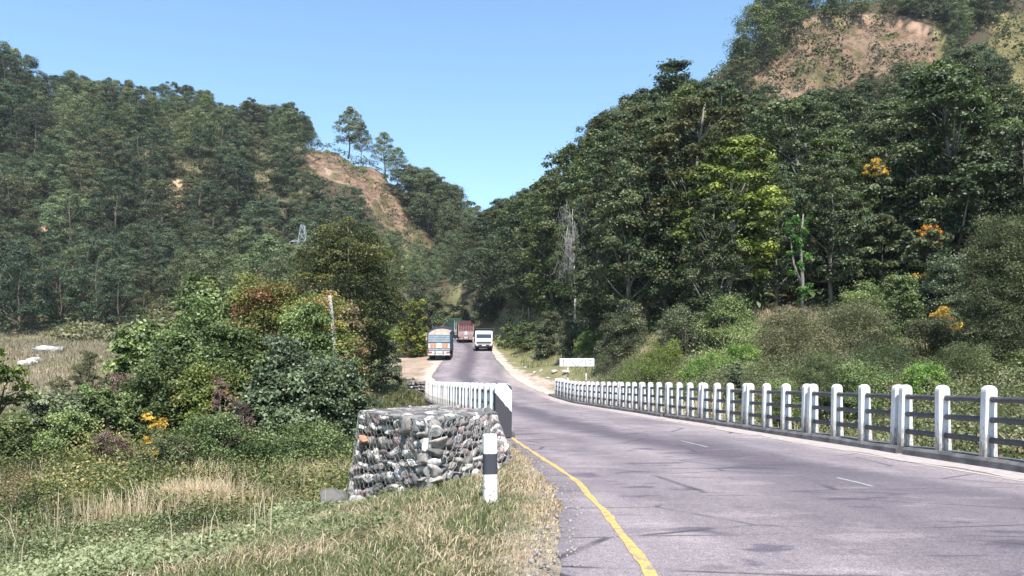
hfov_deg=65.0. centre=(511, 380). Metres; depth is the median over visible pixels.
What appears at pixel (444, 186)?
pine tree
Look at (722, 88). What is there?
forest tree
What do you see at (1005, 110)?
forest tree
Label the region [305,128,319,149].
pine tree
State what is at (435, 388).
railing section
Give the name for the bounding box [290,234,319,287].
pine tree
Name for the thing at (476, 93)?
sky
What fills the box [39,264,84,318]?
forest tree
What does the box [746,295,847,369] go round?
shrub
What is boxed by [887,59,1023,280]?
forest tree
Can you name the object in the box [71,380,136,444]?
shrub
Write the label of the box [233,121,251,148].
pine tree
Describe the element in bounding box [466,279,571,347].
bank bushes
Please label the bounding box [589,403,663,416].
kerb
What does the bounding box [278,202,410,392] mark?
drooping tree
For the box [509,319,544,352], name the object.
shrub
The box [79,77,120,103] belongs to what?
forest tree
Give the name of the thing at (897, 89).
forest tree
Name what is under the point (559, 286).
forest tree
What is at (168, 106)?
distant forest
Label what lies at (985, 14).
forest tree
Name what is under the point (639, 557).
road marking
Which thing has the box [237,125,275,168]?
forest tree
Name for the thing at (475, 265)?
forest tree
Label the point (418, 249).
pine tree
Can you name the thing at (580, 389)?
railing section
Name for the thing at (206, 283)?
shrub
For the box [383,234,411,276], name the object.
pine tree
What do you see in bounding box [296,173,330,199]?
forest tree
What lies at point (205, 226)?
forest tree
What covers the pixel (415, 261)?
pine tree
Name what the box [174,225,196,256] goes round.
forest tree
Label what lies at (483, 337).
tipper truck
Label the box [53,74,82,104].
forest tree
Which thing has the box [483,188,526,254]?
forest tree
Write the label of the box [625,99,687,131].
forest tree
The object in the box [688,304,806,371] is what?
shrub
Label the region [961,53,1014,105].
pine tree
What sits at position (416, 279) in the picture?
forest tree
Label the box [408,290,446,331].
shrub
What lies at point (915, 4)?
pine tree
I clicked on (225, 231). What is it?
forest tree
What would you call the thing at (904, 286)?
shrub
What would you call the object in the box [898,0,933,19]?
forest tree
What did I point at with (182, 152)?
forest tree
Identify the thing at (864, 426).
railing section
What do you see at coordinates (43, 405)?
shrub
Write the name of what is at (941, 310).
shrub
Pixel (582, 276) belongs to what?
forest tree
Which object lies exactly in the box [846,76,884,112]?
forest tree
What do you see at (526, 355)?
bank grass
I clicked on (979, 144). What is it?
forest tree
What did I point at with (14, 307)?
forest tree
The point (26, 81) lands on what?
forest tree
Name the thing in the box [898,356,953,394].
shrub
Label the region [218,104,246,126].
forest tree
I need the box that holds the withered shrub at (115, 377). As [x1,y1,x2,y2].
[103,366,135,420]
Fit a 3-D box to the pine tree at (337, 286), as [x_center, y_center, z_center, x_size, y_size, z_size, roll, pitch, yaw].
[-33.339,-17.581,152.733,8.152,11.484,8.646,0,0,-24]
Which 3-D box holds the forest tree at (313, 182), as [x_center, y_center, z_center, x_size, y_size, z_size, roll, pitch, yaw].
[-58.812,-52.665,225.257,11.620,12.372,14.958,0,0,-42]
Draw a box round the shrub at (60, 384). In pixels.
[44,373,72,396]
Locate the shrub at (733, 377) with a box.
[724,361,743,398]
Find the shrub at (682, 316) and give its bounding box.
[647,296,724,353]
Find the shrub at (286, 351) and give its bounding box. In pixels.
[244,324,317,416]
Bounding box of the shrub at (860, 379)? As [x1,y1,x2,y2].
[820,352,904,419]
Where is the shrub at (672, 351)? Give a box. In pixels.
[635,335,686,376]
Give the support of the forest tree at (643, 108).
on the ground at (858, 42)
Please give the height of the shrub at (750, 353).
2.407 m
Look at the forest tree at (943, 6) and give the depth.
195.07 m
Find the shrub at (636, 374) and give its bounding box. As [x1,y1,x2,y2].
[611,354,672,389]
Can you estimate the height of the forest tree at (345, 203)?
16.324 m
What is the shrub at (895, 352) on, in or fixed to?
on the ground at (858, 42)
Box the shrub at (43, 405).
[9,379,118,440]
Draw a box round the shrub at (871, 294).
[829,270,899,334]
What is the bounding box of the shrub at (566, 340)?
[554,319,589,357]
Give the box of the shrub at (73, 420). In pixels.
[23,402,107,461]
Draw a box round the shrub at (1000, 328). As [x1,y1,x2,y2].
[943,200,1023,371]
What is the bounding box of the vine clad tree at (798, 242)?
[784,213,813,315]
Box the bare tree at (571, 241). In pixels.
[552,201,590,320]
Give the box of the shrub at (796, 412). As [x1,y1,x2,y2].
[754,370,801,429]
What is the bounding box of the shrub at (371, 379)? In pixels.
[364,325,375,381]
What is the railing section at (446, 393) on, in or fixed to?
on the kerb at (432, 403)
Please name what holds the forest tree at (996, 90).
on the ground at (858, 42)
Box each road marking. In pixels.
[511,437,657,575]
[544,397,1023,480]
[835,477,871,485]
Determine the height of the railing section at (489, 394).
1.218 m
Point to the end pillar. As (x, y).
(503, 401)
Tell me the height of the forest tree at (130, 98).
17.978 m
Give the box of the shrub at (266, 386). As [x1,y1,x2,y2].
[222,357,328,458]
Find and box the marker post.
[482,434,497,502]
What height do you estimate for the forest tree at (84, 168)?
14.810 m
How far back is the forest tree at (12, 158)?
219.63 m
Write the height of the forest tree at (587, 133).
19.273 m
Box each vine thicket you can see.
[160,355,256,448]
[216,266,304,369]
[279,280,366,393]
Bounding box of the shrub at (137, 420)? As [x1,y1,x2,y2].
[95,398,181,442]
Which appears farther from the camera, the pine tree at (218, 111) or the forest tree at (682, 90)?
the pine tree at (218, 111)
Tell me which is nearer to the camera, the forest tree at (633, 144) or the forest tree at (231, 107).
the forest tree at (633, 144)
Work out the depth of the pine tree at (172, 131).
243.25 m
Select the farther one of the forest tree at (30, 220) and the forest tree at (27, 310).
the forest tree at (30, 220)
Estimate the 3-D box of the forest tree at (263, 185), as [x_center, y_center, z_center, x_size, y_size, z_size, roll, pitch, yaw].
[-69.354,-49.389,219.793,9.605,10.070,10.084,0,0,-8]
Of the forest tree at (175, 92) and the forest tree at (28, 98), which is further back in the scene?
the forest tree at (175, 92)
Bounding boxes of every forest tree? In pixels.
[0,47,34,83]
[0,51,30,102]
[0,53,51,95]
[0,78,15,119]
[0,82,35,135]
[0,84,22,139]
[0,90,51,148]
[0,100,25,148]
[0,129,38,162]
[0,152,25,175]
[0,163,23,198]
[0,164,37,217]
[0,170,55,219]
[0,173,36,231]
[0,200,16,231]
[0,211,34,258]
[0,230,37,267]
[0,231,37,305]
[0,247,39,281]
[0,248,60,332]
[0,256,36,322]
[6,73,37,103]
[6,100,63,150]
[11,207,53,254]
[12,82,29,117]
[13,117,51,159]
[17,71,34,103]
[19,128,75,175]
[20,199,52,237]
[21,157,57,201]
[23,137,106,192]
[24,90,51,125]
[25,77,61,113]
[27,232,90,283]
[28,162,87,210]
[33,253,76,299]
[34,193,98,251]
[34,270,86,322]
[36,75,63,105]
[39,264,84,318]
[41,187,84,242]
[42,129,84,164]
[45,239,136,300]
[51,150,108,200]
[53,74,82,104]
[54,162,101,212]
[57,251,134,323]
[62,74,108,120]
[63,225,107,265]
[67,236,120,294]
[71,229,124,265]
[72,189,152,246]
[74,259,133,312]
[77,107,117,160]
[77,126,140,174]
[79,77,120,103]
[80,167,133,230]
[80,234,152,289]
[89,200,117,238]
[91,80,129,119]
[92,270,147,325]
[93,91,152,144]
[96,147,129,183]
[103,176,153,224]
[106,79,136,102]
[107,78,125,101]
[108,221,172,275]
[110,215,186,293]
[111,133,165,183]
[111,134,145,167]
[113,265,155,307]
[119,223,146,263]
[120,216,169,260]
[120,265,171,314]
[121,164,172,217]
[127,162,152,193]
[129,126,184,171]
[134,84,151,112]
[135,201,190,246]
[138,175,188,229]
[139,85,167,114]
[143,121,174,160]
[143,241,183,297]
[143,242,188,270]
[146,142,192,178]
[149,164,177,198]
[159,80,182,112]
[168,178,227,237]
[174,178,215,220]
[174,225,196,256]
[176,156,235,204]
[177,85,198,110]
[178,172,213,204]
[180,214,241,256]
[181,88,196,102]
[182,228,227,260]
[183,238,224,279]
[188,123,251,179]
[190,179,248,234]
[199,155,237,187]
[202,222,245,273]
[205,104,234,134]
[208,217,235,243]
[209,140,259,179]
[211,164,259,214]
[215,154,261,201]
[216,217,283,273]
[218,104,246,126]
[231,100,263,131]
[231,262,262,290]
[233,199,283,259]
[236,116,261,141]
[237,102,270,132]
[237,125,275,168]
[237,192,284,236]
[239,97,266,122]
[243,182,270,214]
[254,222,289,268]
[256,103,295,137]
[256,142,296,188]
[257,107,277,136]
[265,200,308,245]
[270,155,302,194]
[272,214,319,246]
[277,109,314,141]
[280,139,310,174]
[281,171,328,207]
[281,191,317,231]
[282,203,329,242]
[287,108,312,142]
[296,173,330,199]
[300,254,334,298]
[313,195,373,238]
[319,198,340,224]
[319,209,371,247]
[338,200,360,231]
[340,257,397,305]
[342,186,367,217]
[357,219,384,230]
[380,165,421,205]
[381,164,417,195]
[385,231,403,246]
[389,268,449,325]
[400,167,427,207]
[400,167,437,220]
[403,176,457,234]
[416,249,434,274]
[440,200,482,245]
[447,222,477,268]
[453,220,484,251]
[454,239,511,311]
[459,209,502,281]
[463,225,498,277]
[467,208,489,277]
[472,196,508,266]
[475,199,524,290]
[480,190,526,306]
[482,213,522,288]
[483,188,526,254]
[486,212,525,309]
[497,241,531,322]
[499,188,533,255]
[502,226,549,307]
[504,212,567,319]
[506,233,553,322]
[510,187,538,282]
[512,181,554,278]
[516,182,572,318]
[522,144,574,278]
[522,190,540,282]
[535,141,589,279]
[541,202,579,284]
[543,213,604,321]
[545,149,579,282]
[548,136,584,251]
[555,126,644,281]
[562,116,635,253]
[563,125,645,247]
[566,190,623,337]
[568,109,638,206]
[569,126,609,195]
[570,210,640,314]
[572,132,649,279]
[574,118,595,141]
[585,159,688,324]
[591,108,644,171]
[593,111,702,320]
[594,85,656,116]
[594,99,651,179]
[609,91,649,112]
[618,152,709,319]
[620,100,637,119]
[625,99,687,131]
[631,94,686,127]
[635,81,718,166]
[636,88,797,304]
[636,128,728,296]
[645,89,689,129]
[650,79,718,160]
[666,133,794,303]
[669,192,755,332]
[691,76,741,92]
[692,79,752,141]
[711,102,784,224]
[713,93,790,163]
[714,135,784,288]
[721,57,761,93]
[723,73,741,88]
[724,183,789,304]
[736,106,780,162]
[737,92,862,276]
[740,161,821,308]
[743,86,769,105]
[752,81,781,114]
[754,0,787,27]
[754,101,788,185]
[776,89,863,185]
[779,89,818,150]
[779,95,850,213]
[780,151,878,308]
[780,168,869,289]
[784,132,862,287]
[800,88,826,121]
[801,0,820,13]
[814,101,864,164]
[819,93,873,180]
[826,101,982,272]
[827,87,864,135]
[837,178,916,292]
[838,87,855,133]
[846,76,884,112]
[846,96,912,212]
[847,79,894,121]
[851,149,888,269]
[854,70,888,104]
[861,96,922,168]
[875,152,964,274]
[883,73,915,157]
[883,74,955,158]
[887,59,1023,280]
[888,57,1023,277]
[895,66,943,156]
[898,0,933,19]
[930,0,993,28]
[942,133,1021,289]
[944,48,1017,101]
[948,79,1023,202]
[949,42,1017,91]
[951,47,1014,138]
[956,59,1009,123]
[958,48,1013,89]
[958,99,1023,212]
[965,121,1023,278]
[969,0,1011,24]
[977,53,1009,73]
[982,56,1014,96]
[982,141,1023,252]
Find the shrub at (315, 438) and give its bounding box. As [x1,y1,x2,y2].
[254,408,356,475]
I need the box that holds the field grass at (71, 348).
[0,327,395,407]
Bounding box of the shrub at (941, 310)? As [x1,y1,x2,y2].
[916,301,964,360]
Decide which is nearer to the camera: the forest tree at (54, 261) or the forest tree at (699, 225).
the forest tree at (699, 225)
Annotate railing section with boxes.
[425,380,428,398]
[428,381,434,401]
[432,382,437,403]
[437,382,443,404]
[443,382,450,404]
[450,382,459,405]
[459,382,470,407]
[470,383,485,408]
[484,383,508,410]
[554,378,563,396]
[563,380,574,400]
[574,381,587,401]
[586,382,600,403]
[601,382,619,406]
[618,382,640,408]
[640,382,667,413]
[666,382,701,417]
[700,383,747,423]
[744,383,809,431]
[806,384,900,444]
[897,385,1023,456]
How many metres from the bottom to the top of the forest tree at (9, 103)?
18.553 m
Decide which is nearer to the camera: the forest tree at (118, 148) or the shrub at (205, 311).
the shrub at (205, 311)
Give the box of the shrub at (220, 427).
[157,395,278,471]
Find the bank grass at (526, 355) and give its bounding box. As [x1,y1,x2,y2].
[370,293,667,379]
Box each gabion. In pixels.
[347,404,514,497]
[406,380,424,395]
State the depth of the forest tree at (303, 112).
283.95 m
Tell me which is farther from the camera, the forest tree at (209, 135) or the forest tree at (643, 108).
the forest tree at (209, 135)
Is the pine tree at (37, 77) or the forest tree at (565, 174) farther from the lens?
the pine tree at (37, 77)
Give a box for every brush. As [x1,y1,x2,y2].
[0,419,356,533]
[0,435,322,524]
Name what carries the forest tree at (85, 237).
on the ground at (858, 42)
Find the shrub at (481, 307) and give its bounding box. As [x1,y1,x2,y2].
[467,292,503,323]
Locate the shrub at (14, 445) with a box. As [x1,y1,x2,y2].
[0,404,46,465]
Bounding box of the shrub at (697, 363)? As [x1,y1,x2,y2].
[672,350,729,394]
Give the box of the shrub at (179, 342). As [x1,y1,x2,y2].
[142,321,210,411]
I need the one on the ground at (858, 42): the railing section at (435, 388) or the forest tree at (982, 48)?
the forest tree at (982, 48)
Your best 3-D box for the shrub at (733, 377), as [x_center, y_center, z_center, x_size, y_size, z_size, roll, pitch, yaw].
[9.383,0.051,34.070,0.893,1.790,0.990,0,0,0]
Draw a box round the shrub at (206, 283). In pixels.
[161,269,230,332]
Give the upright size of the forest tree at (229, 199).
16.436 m
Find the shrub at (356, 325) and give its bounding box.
[335,299,376,409]
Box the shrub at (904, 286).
[876,269,929,351]
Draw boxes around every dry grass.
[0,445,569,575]
[3,487,244,530]
[103,472,284,509]
[141,456,283,486]
[170,480,294,511]
[253,453,355,488]
[624,303,1023,451]
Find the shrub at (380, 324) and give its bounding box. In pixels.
[369,311,389,332]
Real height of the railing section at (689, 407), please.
1.218 m
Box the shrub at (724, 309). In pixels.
[686,281,764,347]
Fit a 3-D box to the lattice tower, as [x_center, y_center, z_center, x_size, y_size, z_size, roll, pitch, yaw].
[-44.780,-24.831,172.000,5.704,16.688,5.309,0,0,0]
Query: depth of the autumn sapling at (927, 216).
56.66 m
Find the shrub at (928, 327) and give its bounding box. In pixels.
[897,309,972,368]
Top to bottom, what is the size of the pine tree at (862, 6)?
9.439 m
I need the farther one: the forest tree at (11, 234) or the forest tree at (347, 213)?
the forest tree at (347, 213)
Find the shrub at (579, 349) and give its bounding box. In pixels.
[571,329,603,357]
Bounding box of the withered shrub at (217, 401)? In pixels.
[208,374,233,444]
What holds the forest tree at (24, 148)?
on the ground at (858, 42)
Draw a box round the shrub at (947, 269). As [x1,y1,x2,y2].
[914,250,991,325]
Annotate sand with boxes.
[546,397,1023,479]
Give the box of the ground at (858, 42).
[0,0,1023,575]
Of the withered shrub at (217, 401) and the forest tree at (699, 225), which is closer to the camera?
the withered shrub at (217, 401)
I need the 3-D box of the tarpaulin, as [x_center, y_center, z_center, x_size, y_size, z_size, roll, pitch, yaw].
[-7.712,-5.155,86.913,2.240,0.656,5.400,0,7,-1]
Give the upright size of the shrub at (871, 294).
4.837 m
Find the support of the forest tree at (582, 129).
on the ground at (858, 42)
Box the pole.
[328,295,336,355]
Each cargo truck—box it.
[427,327,455,358]
[444,318,464,336]
[455,321,473,341]
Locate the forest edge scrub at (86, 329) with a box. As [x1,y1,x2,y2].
[42,305,353,341]
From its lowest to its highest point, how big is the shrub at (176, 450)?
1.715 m
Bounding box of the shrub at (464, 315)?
[440,296,475,326]
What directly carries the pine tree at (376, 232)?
on the ground at (858, 42)
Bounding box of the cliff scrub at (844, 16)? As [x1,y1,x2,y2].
[296,5,1023,243]
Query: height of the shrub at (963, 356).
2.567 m
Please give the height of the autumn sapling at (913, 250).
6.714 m
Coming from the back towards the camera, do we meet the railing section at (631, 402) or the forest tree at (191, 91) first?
the forest tree at (191, 91)
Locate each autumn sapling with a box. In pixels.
[851,157,906,292]
[896,272,939,317]
[897,224,954,305]
[903,176,956,273]
[916,200,958,281]
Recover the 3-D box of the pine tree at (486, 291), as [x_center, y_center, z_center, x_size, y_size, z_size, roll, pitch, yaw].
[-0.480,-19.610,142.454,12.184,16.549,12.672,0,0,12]
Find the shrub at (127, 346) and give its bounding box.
[98,310,167,425]
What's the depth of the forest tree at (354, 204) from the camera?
221.42 m
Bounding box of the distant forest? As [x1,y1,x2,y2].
[0,0,937,293]
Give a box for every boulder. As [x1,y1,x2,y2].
[17,360,33,365]
[32,348,49,353]
[36,345,52,348]
[48,346,64,351]
[319,487,348,506]
[349,495,364,502]
[391,484,403,492]
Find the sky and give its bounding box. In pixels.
[0,0,872,217]
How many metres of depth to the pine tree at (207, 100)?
264.32 m
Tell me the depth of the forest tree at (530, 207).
124.95 m
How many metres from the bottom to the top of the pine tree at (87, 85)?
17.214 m
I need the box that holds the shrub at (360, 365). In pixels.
[328,330,364,391]
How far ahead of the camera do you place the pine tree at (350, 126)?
278.88 m
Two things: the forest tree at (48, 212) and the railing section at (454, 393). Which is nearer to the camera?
the railing section at (454, 393)
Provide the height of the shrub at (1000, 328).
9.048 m
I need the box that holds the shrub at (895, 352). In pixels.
[835,331,942,385]
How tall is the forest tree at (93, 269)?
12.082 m
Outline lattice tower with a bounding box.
[289,225,309,255]
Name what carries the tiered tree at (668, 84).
on the ground at (858, 42)
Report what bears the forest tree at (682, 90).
on the ground at (858, 42)
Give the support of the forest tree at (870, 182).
on the ground at (858, 42)
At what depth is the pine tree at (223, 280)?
150.72 m
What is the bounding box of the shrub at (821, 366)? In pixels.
[785,343,861,426]
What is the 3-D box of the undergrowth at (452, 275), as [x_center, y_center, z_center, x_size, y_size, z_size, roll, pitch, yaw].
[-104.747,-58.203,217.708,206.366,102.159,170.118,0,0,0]
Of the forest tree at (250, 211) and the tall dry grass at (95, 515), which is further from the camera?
the forest tree at (250, 211)
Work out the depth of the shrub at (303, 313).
28.25 m
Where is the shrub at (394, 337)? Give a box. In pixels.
[373,329,406,352]
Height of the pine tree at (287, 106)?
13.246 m
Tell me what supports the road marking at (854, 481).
on the road
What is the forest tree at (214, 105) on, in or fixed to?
on the ground at (858, 42)
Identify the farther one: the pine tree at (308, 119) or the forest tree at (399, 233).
the pine tree at (308, 119)
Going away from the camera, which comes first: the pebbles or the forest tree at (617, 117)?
the pebbles
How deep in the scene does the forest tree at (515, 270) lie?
109.54 m
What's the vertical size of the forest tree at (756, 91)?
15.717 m
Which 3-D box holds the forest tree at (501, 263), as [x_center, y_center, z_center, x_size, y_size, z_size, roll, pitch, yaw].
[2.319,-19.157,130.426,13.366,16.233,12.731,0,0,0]
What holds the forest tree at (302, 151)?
on the ground at (858, 42)
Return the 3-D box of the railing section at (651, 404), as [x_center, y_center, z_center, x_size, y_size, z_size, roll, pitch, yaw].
[5.848,0.690,32.934,0.263,1.218,3.697,0,0,-6]
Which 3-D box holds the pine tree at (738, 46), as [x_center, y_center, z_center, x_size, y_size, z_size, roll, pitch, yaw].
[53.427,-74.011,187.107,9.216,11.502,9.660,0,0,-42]
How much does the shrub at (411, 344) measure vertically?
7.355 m
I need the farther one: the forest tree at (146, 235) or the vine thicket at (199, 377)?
the forest tree at (146, 235)
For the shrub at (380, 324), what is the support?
on the ground at (858, 42)
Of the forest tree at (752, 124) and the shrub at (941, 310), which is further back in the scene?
the forest tree at (752, 124)
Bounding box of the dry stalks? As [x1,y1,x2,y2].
[0,452,348,567]
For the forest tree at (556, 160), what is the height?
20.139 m
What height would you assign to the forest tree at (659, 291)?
14.710 m
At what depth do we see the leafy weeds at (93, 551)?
9.67 m
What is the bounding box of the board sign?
[560,358,593,381]
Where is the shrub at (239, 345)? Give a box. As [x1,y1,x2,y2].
[179,314,273,416]
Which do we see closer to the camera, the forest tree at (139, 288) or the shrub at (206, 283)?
the shrub at (206, 283)
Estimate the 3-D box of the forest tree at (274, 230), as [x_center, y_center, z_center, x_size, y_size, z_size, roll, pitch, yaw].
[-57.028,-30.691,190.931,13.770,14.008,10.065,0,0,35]
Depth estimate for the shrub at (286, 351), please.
26.47 m
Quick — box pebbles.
[508,444,583,575]
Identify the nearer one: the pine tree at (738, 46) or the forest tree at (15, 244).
the forest tree at (15, 244)
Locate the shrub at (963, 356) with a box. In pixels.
[921,332,1002,385]
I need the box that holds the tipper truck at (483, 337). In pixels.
[473,328,494,350]
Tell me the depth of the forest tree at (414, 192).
249.34 m
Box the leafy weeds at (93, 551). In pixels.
[0,482,414,575]
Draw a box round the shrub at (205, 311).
[166,281,240,357]
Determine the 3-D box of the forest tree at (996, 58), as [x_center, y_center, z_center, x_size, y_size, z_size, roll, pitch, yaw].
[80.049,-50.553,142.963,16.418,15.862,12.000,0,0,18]
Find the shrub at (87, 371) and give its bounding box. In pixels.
[66,347,105,396]
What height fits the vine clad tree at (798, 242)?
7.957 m
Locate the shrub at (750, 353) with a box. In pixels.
[713,337,768,372]
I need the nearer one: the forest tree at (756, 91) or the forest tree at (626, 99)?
the forest tree at (756, 91)
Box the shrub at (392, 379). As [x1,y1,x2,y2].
[372,335,405,387]
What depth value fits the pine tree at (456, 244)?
186.86 m
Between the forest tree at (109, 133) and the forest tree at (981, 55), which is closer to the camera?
the forest tree at (981, 55)
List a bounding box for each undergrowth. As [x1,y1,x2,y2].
[0,102,476,334]
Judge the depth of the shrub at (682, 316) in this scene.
55.22 m
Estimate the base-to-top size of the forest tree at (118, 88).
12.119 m
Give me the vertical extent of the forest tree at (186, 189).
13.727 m
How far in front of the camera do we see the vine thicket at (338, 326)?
29.69 m
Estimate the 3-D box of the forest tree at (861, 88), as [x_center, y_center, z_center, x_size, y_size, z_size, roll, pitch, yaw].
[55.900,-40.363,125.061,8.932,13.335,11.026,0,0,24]
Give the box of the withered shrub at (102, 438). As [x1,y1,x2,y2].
[88,426,134,475]
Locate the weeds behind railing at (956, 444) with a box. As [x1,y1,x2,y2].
[587,297,1023,459]
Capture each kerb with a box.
[424,398,514,437]
[548,393,588,405]
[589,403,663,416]
[664,413,918,453]
[902,446,1023,472]
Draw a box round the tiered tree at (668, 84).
[632,56,694,129]
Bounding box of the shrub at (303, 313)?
[267,292,347,371]
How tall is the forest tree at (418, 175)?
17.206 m
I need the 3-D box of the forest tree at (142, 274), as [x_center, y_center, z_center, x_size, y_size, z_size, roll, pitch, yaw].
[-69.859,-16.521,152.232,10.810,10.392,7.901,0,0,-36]
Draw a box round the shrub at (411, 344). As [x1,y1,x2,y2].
[395,296,429,357]
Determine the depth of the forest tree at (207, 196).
199.63 m
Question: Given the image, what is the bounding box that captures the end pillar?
[494,383,511,437]
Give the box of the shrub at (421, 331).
[408,319,426,351]
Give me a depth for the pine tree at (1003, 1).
200.49 m
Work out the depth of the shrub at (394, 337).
95.17 m
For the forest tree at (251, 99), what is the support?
on the ground at (858, 42)
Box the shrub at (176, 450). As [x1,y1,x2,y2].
[121,418,199,475]
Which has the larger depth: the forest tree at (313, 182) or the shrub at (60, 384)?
the forest tree at (313, 182)
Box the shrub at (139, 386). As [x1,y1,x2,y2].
[115,344,191,444]
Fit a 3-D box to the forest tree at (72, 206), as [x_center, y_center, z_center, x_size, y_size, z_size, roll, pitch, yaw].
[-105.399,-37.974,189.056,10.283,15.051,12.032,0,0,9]
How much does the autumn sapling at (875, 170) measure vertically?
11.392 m
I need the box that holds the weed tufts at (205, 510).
[0,435,354,567]
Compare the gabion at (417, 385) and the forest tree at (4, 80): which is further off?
the forest tree at (4, 80)
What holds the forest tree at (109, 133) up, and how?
on the ground at (858, 42)
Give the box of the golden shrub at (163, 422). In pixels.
[139,409,169,466]
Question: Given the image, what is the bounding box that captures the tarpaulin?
[428,329,451,333]
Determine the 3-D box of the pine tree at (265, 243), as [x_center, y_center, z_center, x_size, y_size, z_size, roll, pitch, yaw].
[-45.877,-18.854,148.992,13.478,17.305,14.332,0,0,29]
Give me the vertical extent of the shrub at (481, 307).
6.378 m
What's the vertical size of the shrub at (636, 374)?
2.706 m
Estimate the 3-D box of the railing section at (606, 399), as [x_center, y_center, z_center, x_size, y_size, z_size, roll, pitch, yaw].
[5.003,0.687,40.475,0.265,1.217,3.677,0,0,-6]
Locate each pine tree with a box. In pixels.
[0,40,19,71]
[4,47,29,74]
[22,94,64,134]
[27,75,49,97]
[44,84,75,129]
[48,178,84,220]
[51,69,79,102]
[52,93,97,149]
[52,104,72,138]
[69,78,107,116]
[69,92,100,130]
[78,103,116,142]
[109,100,127,132]
[111,101,152,142]
[117,85,139,119]
[122,102,154,141]
[138,93,175,135]
[147,99,170,128]
[153,248,199,309]
[158,84,171,115]
[158,94,188,139]
[169,118,189,145]
[169,249,224,307]
[173,110,204,157]
[175,105,224,161]
[180,246,250,316]
[180,248,230,287]
[186,90,205,113]
[192,94,214,121]
[193,89,216,115]
[196,103,215,132]
[206,106,235,148]
[211,265,229,297]
[213,108,238,145]
[221,254,244,290]
[226,131,253,162]
[226,226,260,274]
[226,232,297,308]
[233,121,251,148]
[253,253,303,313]
[263,107,290,140]
[264,124,283,147]
[267,108,318,162]
[268,241,308,295]
[280,103,298,129]
[282,243,315,299]
[284,101,300,123]
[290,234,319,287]
[291,229,343,301]
[296,114,314,142]
[299,115,314,144]
[305,121,314,148]
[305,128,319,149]
[319,260,347,305]
[332,106,364,158]
[349,121,374,162]
[358,224,393,284]
[358,233,401,281]
[370,131,396,174]
[383,147,408,185]
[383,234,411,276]
[384,231,410,266]
[404,254,429,291]
[405,169,441,231]
[407,242,423,265]
[417,248,441,276]
[420,181,458,241]
[423,255,443,282]
[430,182,470,242]
[430,241,454,279]
[432,201,460,244]
[437,231,462,267]
[438,192,463,236]
[443,233,473,281]
[457,205,479,237]
[478,226,511,311]
[719,2,788,73]
[721,37,760,86]
[751,0,814,50]
[769,0,791,23]
[787,0,813,29]
[815,0,829,6]
[821,0,843,20]
[830,0,850,14]
[850,0,874,23]
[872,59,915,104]
[878,0,908,18]
[899,0,929,14]
[912,63,926,68]
[936,0,951,20]
[940,35,959,57]
[942,0,978,33]
[950,24,969,46]
[958,0,988,18]
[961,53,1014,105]
[997,0,1014,10]
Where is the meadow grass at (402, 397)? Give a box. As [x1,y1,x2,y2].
[0,377,428,454]
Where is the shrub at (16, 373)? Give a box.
[0,346,45,414]
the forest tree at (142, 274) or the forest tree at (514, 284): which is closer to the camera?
the forest tree at (514, 284)
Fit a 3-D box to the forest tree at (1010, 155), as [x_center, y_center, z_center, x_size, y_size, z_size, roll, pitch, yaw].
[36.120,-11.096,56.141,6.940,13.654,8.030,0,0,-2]
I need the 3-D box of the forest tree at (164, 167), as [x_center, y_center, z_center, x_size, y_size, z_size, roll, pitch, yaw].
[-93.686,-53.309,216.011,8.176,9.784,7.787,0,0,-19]
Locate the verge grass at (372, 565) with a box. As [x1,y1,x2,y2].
[0,451,557,575]
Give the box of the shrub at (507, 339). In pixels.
[494,323,516,347]
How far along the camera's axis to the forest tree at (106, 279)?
138.65 m
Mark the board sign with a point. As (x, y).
(585, 362)
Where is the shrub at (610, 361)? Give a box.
[596,353,625,372]
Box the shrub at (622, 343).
[592,300,651,359]
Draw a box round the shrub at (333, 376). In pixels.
[292,345,381,455]
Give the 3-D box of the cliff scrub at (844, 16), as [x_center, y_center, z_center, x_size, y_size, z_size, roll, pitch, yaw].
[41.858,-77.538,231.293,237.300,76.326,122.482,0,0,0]
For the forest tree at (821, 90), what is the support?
on the ground at (858, 42)
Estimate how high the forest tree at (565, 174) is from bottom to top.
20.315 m
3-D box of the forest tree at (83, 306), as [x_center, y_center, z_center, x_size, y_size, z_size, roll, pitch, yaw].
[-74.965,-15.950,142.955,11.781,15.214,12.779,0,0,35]
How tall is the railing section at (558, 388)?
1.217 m
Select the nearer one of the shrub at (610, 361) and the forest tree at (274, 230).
the shrub at (610, 361)
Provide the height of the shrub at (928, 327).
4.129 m
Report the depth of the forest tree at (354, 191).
226.77 m
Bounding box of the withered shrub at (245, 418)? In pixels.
[223,400,257,462]
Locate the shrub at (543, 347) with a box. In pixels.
[530,307,562,357]
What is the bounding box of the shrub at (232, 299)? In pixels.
[224,283,256,324]
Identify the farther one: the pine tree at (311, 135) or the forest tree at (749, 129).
the pine tree at (311, 135)
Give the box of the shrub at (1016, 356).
[974,344,1023,383]
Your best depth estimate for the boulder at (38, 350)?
102.56 m
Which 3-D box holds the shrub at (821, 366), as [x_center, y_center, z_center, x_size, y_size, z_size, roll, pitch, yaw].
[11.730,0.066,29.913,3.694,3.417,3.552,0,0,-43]
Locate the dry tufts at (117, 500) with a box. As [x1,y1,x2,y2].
[0,454,330,548]
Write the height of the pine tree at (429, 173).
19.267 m
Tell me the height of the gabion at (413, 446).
2.001 m
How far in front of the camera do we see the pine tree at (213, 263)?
139.94 m
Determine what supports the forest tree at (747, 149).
on the ground at (858, 42)
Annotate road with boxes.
[425,332,1023,575]
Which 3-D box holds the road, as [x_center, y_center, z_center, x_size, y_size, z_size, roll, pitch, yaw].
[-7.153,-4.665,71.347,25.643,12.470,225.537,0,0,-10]
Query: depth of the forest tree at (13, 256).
168.38 m
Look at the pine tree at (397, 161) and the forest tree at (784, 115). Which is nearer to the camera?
the forest tree at (784, 115)
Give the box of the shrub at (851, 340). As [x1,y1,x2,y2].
[802,288,918,365]

